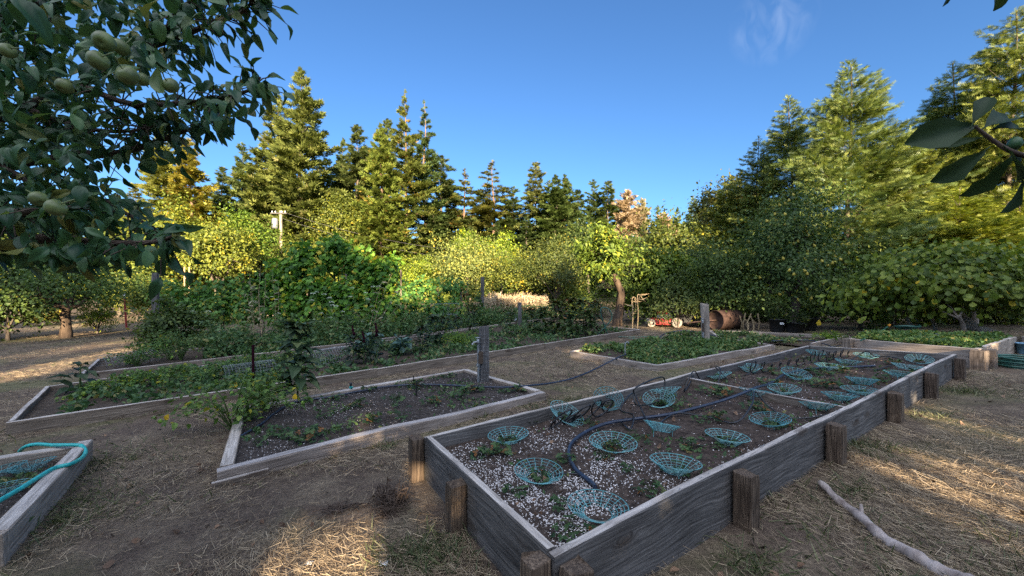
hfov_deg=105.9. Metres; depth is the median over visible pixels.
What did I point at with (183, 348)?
weed plant
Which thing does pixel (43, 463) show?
plant basket
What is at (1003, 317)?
orchard tree
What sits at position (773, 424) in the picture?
strawberry plant
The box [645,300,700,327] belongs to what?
lawn mower
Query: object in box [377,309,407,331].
weed plant
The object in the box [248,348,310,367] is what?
tomatillo plant
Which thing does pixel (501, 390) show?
strawberry plant
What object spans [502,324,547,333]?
squash plant
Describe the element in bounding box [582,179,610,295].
conifer tree
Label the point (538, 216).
conifer tree
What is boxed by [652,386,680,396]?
plant basket
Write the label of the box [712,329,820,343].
weeds
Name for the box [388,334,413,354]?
kale plant
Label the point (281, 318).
weed plant
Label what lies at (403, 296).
grape vine
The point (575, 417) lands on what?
drip tube
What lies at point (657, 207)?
conifer tree
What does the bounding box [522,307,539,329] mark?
amaranth plant
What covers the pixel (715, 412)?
strawberry plant
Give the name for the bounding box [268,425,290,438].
strawberry plant
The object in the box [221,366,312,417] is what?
tomatillo plant
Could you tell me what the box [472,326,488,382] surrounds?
faucet post
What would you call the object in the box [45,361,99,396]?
amaranth plant
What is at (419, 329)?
amaranth plant
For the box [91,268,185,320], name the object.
orchard tree
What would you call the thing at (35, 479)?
garden hose
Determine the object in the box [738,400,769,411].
strawberry plant
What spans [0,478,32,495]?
plant basket
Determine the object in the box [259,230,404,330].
grape vine
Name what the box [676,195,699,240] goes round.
conifer tree
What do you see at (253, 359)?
dark stake
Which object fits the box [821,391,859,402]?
plant basket
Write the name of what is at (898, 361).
strawberry plant
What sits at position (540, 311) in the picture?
amaranth plant
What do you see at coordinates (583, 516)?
plant basket
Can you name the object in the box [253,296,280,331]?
umbel plant
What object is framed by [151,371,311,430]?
tomatillo plant
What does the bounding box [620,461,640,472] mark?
strawberry plant
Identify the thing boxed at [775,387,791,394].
strawberry plant
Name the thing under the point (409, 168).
conifer tree
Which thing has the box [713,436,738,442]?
strawberry plant
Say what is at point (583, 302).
amaranth plant
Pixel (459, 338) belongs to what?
herb plant
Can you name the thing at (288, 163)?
conifer tree
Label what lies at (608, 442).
strawberry plant
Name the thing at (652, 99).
sky
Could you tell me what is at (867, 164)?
conifer tree
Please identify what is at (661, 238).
orchard tree
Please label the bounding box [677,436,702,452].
strawberry plant
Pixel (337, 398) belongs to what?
strawberry plant
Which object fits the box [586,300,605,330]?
amaranth plant
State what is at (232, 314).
orchard tree
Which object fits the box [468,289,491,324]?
grape vine
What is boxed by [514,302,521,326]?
faucet post
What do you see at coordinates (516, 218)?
conifer tree
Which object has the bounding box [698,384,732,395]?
strawberry plant
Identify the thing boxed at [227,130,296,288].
conifer tree
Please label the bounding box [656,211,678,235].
conifer tree
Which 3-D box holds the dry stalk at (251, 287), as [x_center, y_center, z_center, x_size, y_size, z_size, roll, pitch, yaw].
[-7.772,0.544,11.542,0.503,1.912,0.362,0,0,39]
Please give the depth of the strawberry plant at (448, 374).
5.61 m
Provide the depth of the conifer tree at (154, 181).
33.20 m
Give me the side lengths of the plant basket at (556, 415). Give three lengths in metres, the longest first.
0.310 x 0.282 x 0.112 m
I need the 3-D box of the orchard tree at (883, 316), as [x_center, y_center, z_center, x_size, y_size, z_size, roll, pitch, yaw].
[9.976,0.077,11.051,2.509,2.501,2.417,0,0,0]
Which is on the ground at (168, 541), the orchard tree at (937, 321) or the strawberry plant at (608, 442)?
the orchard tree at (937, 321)
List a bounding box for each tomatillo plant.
[54,374,172,401]
[101,363,209,389]
[102,342,169,365]
[131,329,204,359]
[149,357,240,383]
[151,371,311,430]
[201,346,275,375]
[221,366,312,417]
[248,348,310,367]
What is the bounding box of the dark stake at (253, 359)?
[251,345,254,377]
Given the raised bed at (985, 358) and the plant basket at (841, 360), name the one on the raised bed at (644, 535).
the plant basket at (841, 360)
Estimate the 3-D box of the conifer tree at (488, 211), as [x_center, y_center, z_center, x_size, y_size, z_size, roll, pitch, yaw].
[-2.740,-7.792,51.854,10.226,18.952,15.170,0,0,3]
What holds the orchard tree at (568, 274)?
on the ground at (168, 541)
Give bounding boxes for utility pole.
[270,211,286,252]
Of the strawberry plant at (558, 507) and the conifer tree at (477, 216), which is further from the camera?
the conifer tree at (477, 216)
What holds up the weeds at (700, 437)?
on the raised bed at (644, 535)
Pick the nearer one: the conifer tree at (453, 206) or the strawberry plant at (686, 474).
the strawberry plant at (686, 474)
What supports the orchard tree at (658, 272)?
on the ground at (168, 541)
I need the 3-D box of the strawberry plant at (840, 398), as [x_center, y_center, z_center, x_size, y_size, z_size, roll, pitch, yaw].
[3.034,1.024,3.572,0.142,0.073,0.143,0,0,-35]
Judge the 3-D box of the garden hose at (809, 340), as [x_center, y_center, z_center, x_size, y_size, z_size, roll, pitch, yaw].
[6.140,1.128,7.988,1.353,0.064,0.617,0,0,29]
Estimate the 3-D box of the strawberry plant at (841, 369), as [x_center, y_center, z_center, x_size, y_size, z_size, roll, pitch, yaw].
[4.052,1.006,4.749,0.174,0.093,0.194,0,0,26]
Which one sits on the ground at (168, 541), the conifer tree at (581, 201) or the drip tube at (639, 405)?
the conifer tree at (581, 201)
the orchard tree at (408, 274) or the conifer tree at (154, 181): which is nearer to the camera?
the orchard tree at (408, 274)
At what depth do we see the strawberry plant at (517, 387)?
4.71 m
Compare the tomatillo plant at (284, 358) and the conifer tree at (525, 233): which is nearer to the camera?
the tomatillo plant at (284, 358)
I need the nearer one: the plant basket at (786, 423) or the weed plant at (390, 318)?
the plant basket at (786, 423)
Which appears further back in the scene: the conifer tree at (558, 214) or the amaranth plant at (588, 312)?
the conifer tree at (558, 214)
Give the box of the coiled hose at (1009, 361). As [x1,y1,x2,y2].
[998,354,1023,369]
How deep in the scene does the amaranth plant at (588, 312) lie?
9.84 m
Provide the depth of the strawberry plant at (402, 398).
4.29 m
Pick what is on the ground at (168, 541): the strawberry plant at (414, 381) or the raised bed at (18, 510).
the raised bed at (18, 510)
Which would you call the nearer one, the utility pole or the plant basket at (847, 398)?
the plant basket at (847, 398)
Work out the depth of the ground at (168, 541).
2.56 m
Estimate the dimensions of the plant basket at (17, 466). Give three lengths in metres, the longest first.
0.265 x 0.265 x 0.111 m
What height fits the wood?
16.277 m
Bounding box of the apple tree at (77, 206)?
[0,0,298,299]
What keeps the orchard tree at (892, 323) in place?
on the ground at (168, 541)
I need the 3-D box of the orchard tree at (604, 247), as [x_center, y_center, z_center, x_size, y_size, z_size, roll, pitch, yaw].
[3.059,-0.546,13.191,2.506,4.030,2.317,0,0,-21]
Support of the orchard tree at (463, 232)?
on the ground at (168, 541)
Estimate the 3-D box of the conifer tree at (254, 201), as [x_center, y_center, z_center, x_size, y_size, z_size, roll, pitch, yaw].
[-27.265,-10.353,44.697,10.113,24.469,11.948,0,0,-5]
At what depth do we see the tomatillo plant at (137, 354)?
7.24 m
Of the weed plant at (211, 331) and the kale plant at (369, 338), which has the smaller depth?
the kale plant at (369, 338)
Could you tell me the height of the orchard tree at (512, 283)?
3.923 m
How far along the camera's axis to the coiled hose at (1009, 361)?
5.62 m
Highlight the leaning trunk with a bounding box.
[952,307,999,333]
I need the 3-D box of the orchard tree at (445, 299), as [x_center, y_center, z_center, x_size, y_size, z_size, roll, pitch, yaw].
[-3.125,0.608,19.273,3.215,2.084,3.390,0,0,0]
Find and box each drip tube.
[548,399,613,429]
[554,473,577,475]
[620,376,829,429]
[683,366,727,391]
[745,349,849,375]
[826,351,926,369]
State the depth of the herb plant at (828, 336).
8.37 m
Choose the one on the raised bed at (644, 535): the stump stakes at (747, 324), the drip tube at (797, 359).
the drip tube at (797, 359)
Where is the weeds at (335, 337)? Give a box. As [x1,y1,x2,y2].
[202,302,559,358]
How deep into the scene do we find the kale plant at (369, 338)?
7.29 m
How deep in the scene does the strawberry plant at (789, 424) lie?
3.00 m
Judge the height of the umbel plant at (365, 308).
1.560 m
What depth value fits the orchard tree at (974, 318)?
10.96 m
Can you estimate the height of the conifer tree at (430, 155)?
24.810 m
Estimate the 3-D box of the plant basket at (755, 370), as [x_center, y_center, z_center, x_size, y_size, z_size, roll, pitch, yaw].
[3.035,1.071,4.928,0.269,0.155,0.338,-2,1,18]
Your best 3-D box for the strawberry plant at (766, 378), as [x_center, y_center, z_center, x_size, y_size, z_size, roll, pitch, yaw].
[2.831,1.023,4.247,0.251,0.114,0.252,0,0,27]
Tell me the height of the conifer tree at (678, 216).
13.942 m
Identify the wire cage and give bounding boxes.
[92,349,157,367]
[219,359,275,376]
[303,346,352,365]
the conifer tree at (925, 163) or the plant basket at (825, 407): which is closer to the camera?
the plant basket at (825, 407)
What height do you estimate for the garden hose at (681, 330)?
0.132 m
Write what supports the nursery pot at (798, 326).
on the ground at (168, 541)
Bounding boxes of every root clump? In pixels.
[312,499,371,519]
[367,477,416,519]
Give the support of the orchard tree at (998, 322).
on the ground at (168, 541)
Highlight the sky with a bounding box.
[0,0,1023,238]
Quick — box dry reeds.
[478,290,550,317]
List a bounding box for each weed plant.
[148,324,206,359]
[191,314,238,349]
[222,320,261,346]
[260,306,307,337]
[307,312,342,340]
[333,304,371,333]
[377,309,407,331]
[397,308,427,331]
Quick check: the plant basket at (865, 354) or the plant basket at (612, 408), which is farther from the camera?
the plant basket at (865, 354)
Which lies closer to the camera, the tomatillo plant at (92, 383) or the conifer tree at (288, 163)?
the tomatillo plant at (92, 383)
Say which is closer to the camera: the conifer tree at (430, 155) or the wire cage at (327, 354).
the wire cage at (327, 354)
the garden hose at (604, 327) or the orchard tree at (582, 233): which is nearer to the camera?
the garden hose at (604, 327)
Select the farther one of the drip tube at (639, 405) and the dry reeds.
the dry reeds
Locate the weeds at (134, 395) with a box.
[54,319,627,414]
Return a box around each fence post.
[123,298,127,327]
[151,273,159,350]
[481,277,483,306]
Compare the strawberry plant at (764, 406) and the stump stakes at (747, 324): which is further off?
the stump stakes at (747, 324)
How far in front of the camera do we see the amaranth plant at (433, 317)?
9.08 m
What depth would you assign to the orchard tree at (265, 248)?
28.69 m
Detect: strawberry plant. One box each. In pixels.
[243,435,267,446]
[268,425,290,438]
[285,425,324,442]
[315,411,333,418]
[330,393,346,400]
[330,423,350,432]
[348,397,371,406]
[360,385,376,390]
[360,411,381,423]
[381,395,404,406]
[387,405,411,418]
[406,378,424,387]
[419,395,440,404]
[440,372,456,377]
[448,388,469,397]
[461,382,484,391]
[470,443,496,460]
[482,439,512,455]
[497,388,511,393]
[498,434,516,441]
[502,484,528,498]
[506,383,526,391]
[526,466,552,486]
[549,453,575,464]
[549,494,575,511]
[550,513,597,541]
[578,415,599,425]
[593,447,614,460]
[601,438,624,450]
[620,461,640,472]
[625,429,649,442]
[631,479,665,497]
[657,398,682,409]
[659,460,689,476]
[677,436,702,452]
[690,415,710,423]
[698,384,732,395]
[704,410,731,421]
[709,441,734,449]
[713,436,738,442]
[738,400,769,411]
[757,376,783,384]
[761,417,782,429]
[762,367,782,374]
[765,415,793,427]
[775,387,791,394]
[804,367,835,375]
[805,375,843,386]
[822,354,836,359]
[827,363,850,368]
[831,394,849,401]
[833,366,852,372]
[851,389,868,393]
[871,373,896,381]
[884,358,900,364]
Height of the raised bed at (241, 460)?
0.236 m
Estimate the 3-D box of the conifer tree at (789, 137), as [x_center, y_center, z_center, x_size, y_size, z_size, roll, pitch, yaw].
[17.078,-5.088,22.685,6.619,12.962,8.852,0,0,-21]
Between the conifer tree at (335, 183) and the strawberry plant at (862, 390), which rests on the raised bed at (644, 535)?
the strawberry plant at (862, 390)
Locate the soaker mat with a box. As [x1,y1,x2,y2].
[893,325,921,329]
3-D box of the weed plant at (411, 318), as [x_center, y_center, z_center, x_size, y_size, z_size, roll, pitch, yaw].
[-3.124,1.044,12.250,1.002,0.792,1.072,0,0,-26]
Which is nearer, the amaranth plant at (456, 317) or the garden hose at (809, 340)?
the garden hose at (809, 340)
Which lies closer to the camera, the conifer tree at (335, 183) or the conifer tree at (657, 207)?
the conifer tree at (335, 183)
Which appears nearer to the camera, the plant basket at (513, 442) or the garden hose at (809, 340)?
the plant basket at (513, 442)
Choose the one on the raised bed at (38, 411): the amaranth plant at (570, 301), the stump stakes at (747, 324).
the amaranth plant at (570, 301)
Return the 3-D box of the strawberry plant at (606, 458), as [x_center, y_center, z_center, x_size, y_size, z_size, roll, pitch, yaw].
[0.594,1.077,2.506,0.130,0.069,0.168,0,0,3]
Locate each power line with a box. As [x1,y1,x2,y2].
[282,218,529,261]
[287,213,532,251]
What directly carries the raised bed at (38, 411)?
on the ground at (168, 541)
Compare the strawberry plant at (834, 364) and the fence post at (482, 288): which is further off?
the fence post at (482, 288)
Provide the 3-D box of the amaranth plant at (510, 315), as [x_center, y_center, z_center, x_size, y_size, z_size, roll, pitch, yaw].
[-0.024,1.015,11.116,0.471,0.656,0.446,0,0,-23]
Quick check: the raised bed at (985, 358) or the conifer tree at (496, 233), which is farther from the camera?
the conifer tree at (496, 233)
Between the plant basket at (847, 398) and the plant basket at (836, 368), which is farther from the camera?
the plant basket at (836, 368)
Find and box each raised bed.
[0,440,92,568]
[6,322,639,435]
[81,315,563,381]
[212,369,545,489]
[408,346,965,575]
[570,334,774,371]
[710,330,849,346]
[842,337,1016,370]
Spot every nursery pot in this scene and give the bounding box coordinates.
[766,307,788,331]
[783,308,810,333]
[796,306,819,330]
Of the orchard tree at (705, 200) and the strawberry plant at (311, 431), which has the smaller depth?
the strawberry plant at (311, 431)
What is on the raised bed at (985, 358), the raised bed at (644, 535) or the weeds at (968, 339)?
the weeds at (968, 339)
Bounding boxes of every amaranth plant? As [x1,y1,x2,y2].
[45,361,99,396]
[272,320,323,397]
[341,325,365,366]
[351,331,375,363]
[366,323,388,362]
[412,324,432,351]
[424,314,443,342]
[435,316,454,338]
[451,315,464,333]
[466,311,478,333]
[503,312,516,333]
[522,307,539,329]
[534,306,551,332]
[547,298,564,333]
[558,296,578,331]
[561,310,583,336]
[574,297,594,330]
[579,308,597,336]
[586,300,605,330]
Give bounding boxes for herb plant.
[441,329,476,345]
[811,330,845,339]
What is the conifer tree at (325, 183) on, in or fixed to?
on the ground at (168, 541)
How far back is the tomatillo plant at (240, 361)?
6.35 m
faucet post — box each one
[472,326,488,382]
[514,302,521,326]
[700,303,709,339]
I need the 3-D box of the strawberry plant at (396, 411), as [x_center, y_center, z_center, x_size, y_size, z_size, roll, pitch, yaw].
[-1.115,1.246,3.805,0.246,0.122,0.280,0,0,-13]
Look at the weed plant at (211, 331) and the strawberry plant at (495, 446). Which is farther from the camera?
the weed plant at (211, 331)
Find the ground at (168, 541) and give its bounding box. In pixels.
[0,293,1023,575]
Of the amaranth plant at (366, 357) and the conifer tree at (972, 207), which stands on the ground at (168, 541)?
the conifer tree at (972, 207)
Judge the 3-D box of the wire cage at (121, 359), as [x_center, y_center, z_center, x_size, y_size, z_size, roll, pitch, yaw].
[-7.299,1.316,7.341,0.403,0.236,0.824,0,0,16]
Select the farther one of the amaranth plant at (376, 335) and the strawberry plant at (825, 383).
the amaranth plant at (376, 335)
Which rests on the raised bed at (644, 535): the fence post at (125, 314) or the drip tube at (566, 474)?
the drip tube at (566, 474)
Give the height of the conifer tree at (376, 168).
18.976 m
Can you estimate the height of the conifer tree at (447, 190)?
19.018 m
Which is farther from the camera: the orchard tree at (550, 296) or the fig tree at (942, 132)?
the orchard tree at (550, 296)
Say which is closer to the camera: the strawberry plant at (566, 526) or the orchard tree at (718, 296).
the strawberry plant at (566, 526)
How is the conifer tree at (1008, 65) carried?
on the ground at (168, 541)
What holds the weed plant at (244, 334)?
on the raised bed at (103, 371)
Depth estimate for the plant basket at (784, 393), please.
3.88 m
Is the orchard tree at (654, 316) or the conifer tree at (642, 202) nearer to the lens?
the orchard tree at (654, 316)
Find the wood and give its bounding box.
[1,214,870,299]
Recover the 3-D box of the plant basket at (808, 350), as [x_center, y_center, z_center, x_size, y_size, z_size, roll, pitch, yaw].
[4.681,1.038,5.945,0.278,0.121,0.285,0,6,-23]
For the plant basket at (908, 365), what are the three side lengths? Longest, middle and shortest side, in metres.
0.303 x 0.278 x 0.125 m
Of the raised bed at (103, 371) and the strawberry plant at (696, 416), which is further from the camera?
the raised bed at (103, 371)
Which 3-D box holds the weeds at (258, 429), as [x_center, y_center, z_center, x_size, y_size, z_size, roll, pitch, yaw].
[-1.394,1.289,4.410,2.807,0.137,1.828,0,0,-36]
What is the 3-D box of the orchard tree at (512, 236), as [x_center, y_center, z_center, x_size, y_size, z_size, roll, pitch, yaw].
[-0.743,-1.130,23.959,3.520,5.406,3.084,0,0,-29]
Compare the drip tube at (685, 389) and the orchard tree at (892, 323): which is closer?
the drip tube at (685, 389)
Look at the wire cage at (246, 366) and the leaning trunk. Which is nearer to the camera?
the wire cage at (246, 366)
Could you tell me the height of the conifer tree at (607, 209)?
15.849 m
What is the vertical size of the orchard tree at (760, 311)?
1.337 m
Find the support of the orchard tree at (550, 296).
on the ground at (168, 541)
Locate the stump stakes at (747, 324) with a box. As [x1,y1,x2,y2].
[739,313,759,329]
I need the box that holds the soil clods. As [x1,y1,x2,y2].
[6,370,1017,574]
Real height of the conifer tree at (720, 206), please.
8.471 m
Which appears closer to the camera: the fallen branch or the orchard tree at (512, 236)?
the fallen branch
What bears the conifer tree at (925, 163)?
on the ground at (168, 541)
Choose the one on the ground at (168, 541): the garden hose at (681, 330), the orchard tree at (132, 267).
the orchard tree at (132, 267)
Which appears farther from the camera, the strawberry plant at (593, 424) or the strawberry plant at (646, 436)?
the strawberry plant at (593, 424)
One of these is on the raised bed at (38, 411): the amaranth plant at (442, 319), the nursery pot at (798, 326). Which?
the amaranth plant at (442, 319)
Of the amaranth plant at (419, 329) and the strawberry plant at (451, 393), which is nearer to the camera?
the strawberry plant at (451, 393)
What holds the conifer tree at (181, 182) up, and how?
on the ground at (168, 541)
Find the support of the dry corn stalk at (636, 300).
on the ground at (168, 541)
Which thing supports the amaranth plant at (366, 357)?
on the raised bed at (38, 411)
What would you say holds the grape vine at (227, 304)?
on the ground at (168, 541)
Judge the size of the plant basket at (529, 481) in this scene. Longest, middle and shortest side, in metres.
0.295 x 0.283 x 0.106 m
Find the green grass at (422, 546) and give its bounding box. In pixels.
[0,312,1023,575]
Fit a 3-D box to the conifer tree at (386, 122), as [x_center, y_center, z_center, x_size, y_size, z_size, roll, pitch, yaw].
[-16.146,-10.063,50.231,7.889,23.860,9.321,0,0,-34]
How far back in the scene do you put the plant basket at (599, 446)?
2.67 m
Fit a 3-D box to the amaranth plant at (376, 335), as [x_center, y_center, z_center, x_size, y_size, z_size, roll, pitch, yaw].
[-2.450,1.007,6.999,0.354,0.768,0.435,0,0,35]
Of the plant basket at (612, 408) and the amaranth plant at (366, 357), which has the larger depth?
the amaranth plant at (366, 357)
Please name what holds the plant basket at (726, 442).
on the raised bed at (644, 535)
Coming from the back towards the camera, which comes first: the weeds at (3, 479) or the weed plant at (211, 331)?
the weed plant at (211, 331)
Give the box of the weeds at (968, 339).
[851,328,1012,347]
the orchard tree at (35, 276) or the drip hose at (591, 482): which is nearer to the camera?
the drip hose at (591, 482)
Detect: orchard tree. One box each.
[0,233,172,338]
[0,263,83,340]
[1,233,103,318]
[21,303,71,324]
[48,230,183,316]
[72,294,123,332]
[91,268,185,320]
[110,183,242,284]
[163,201,265,293]
[176,308,234,347]
[208,289,256,324]
[211,199,290,309]
[253,228,344,294]
[298,190,373,292]
[375,289,423,314]
[393,249,441,299]
[396,223,520,313]
[419,281,476,313]
[446,227,482,299]
[477,242,548,295]
[478,225,522,294]
[496,213,596,313]
[532,282,595,313]
[551,211,635,294]
[553,281,616,315]
[565,214,634,325]
[598,228,666,321]
[623,199,731,271]
[623,241,712,321]
[630,261,712,327]
[640,294,672,317]
[645,230,750,320]
[679,224,787,319]
[682,169,784,236]
[720,269,787,320]
[722,166,890,325]
[741,289,811,322]
[782,276,865,323]
[812,247,904,330]
[815,231,1023,331]
[856,234,1023,322]
[865,231,930,325]
[867,307,1017,325]
[949,304,1023,325]
[981,309,1023,324]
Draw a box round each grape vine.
[141,269,278,334]
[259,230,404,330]
[380,270,469,322]
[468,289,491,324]
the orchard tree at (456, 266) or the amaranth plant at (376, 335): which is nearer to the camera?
the amaranth plant at (376, 335)
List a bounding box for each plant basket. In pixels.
[0,456,56,473]
[0,460,27,476]
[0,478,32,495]
[488,426,527,444]
[514,458,562,484]
[550,400,583,425]
[567,489,629,523]
[589,431,637,453]
[593,386,622,410]
[643,389,674,407]
[644,420,680,436]
[650,453,702,478]
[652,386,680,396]
[705,428,749,446]
[707,371,731,378]
[738,363,762,372]
[739,387,772,396]
[749,412,791,427]
[767,383,801,394]
[781,367,811,380]
[798,401,836,413]
[805,349,824,355]
[814,363,842,370]
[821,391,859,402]
[835,358,862,364]
[840,385,877,394]
[845,376,879,386]
[853,352,877,358]
[883,370,911,379]
[890,362,922,369]
[904,354,934,363]
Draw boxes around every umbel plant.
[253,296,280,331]
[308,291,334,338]
[314,296,351,330]
[351,284,382,331]
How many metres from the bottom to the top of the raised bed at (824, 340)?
0.204 m
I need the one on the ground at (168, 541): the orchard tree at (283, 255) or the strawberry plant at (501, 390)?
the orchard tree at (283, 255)
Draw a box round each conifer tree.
[112,187,145,240]
[120,137,209,284]
[154,137,238,297]
[194,166,257,296]
[211,142,263,290]
[224,94,323,292]
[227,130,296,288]
[234,66,362,299]
[298,158,335,293]
[328,124,383,292]
[330,137,358,285]
[342,123,422,302]
[350,147,410,228]
[361,89,448,274]
[362,118,409,289]
[398,100,451,300]
[411,154,478,294]
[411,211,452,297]
[443,168,499,298]
[444,203,462,232]
[452,226,485,299]
[467,160,521,294]
[467,191,503,298]
[476,222,513,296]
[483,186,534,294]
[507,162,562,293]
[513,216,547,295]
[522,180,557,294]
[532,174,585,292]
[547,174,594,295]
[566,189,594,294]
[581,223,611,297]
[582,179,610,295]
[593,180,625,296]
[596,190,650,292]
[635,197,651,235]
[650,205,661,249]
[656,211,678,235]
[672,207,681,230]
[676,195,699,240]
[690,186,782,304]
[714,135,786,282]
[725,94,860,297]
[736,59,987,306]
[801,130,998,282]
[865,186,1023,262]
[869,5,1023,252]
[889,60,1023,236]
[945,189,1023,249]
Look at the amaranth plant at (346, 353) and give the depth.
6.87 m
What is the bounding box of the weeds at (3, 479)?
[0,465,51,521]
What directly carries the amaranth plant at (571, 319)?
on the raised bed at (38, 411)
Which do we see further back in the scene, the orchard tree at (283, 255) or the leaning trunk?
the orchard tree at (283, 255)
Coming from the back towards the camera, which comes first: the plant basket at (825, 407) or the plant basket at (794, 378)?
the plant basket at (794, 378)
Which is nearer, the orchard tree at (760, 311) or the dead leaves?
the dead leaves
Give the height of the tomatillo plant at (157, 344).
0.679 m
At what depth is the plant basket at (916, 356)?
5.20 m
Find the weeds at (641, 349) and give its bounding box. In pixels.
[579,330,763,364]
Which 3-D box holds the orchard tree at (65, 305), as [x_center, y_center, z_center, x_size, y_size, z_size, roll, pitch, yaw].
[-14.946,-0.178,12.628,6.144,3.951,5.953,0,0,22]
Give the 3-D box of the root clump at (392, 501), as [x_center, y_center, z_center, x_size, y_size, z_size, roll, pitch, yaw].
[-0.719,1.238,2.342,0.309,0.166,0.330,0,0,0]
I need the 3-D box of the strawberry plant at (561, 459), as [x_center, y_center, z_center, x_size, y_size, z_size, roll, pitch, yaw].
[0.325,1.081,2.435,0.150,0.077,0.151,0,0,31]
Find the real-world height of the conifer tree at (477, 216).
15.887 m
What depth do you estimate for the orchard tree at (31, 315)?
11.93 m
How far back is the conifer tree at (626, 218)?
37.45 m
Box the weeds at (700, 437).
[495,353,901,493]
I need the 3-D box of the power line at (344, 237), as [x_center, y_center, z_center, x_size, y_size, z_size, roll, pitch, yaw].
[-7.771,-4.703,39.950,28.709,3.699,0.036,0,0,-16]
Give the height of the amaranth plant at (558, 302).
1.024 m
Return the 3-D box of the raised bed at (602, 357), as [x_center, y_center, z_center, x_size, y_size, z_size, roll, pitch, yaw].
[3.413,1.244,7.866,4.170,0.245,2.308,0,0,-33]
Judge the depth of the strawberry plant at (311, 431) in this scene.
3.30 m
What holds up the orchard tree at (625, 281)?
on the ground at (168, 541)
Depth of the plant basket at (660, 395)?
3.62 m
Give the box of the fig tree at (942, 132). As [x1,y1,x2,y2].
[904,0,1023,212]
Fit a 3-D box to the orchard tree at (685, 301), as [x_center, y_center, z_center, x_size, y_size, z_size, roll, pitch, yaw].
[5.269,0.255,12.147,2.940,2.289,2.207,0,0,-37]
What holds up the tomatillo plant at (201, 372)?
on the raised bed at (38, 411)
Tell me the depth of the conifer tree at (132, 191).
37.81 m
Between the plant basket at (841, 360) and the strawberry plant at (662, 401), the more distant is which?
the plant basket at (841, 360)
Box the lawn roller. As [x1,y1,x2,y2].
[683,310,744,329]
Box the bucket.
[1015,342,1023,354]
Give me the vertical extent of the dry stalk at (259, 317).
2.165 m
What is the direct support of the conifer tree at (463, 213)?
on the ground at (168, 541)
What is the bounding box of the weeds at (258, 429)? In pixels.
[241,373,516,445]
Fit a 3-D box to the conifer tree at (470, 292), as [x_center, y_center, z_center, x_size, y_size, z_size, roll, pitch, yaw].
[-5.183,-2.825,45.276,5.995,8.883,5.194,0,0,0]
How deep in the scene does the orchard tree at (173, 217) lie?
25.25 m
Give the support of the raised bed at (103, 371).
on the ground at (168, 541)
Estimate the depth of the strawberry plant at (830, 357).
5.59 m
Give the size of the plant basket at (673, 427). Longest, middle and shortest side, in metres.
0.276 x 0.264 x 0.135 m
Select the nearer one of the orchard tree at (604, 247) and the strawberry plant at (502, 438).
the strawberry plant at (502, 438)
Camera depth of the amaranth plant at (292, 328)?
4.66 m
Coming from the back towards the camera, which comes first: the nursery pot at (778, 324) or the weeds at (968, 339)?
the nursery pot at (778, 324)
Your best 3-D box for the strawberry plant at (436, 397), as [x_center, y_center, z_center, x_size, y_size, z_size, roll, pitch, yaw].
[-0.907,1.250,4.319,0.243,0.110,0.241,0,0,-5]
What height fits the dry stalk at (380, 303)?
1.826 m
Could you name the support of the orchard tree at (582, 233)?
on the ground at (168, 541)
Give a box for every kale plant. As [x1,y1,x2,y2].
[355,332,383,357]
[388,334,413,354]
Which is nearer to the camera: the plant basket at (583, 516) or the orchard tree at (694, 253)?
the plant basket at (583, 516)
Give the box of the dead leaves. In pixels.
[480,355,887,556]
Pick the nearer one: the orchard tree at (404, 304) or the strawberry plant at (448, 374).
the strawberry plant at (448, 374)
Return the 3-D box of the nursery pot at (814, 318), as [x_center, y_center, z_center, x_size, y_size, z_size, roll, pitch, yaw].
[8.307,0.840,10.818,0.598,0.690,0.594,-1,-3,-11]
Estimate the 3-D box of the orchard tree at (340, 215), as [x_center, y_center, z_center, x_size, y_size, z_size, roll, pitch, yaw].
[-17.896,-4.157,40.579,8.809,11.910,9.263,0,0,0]
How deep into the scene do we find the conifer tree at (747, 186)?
24.95 m
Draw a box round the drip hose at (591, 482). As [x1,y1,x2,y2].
[567,365,875,488]
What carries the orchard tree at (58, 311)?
on the ground at (168, 541)
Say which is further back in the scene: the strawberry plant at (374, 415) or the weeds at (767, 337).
the weeds at (767, 337)
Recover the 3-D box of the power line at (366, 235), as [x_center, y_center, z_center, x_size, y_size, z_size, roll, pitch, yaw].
[-7.521,-5.425,39.950,28.230,3.155,0.036,0,0,-17]
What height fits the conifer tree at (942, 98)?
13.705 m
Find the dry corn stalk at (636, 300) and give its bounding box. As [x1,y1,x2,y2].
[626,293,649,328]
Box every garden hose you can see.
[0,442,87,502]
[240,391,357,436]
[358,354,626,391]
[597,305,655,338]
[660,330,715,336]
[771,339,841,346]
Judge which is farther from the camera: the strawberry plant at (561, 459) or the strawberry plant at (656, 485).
the strawberry plant at (561, 459)
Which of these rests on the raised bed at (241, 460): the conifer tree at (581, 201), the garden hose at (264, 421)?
the garden hose at (264, 421)
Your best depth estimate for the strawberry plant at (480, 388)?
4.75 m
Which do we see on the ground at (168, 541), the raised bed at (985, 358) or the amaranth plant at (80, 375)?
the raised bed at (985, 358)

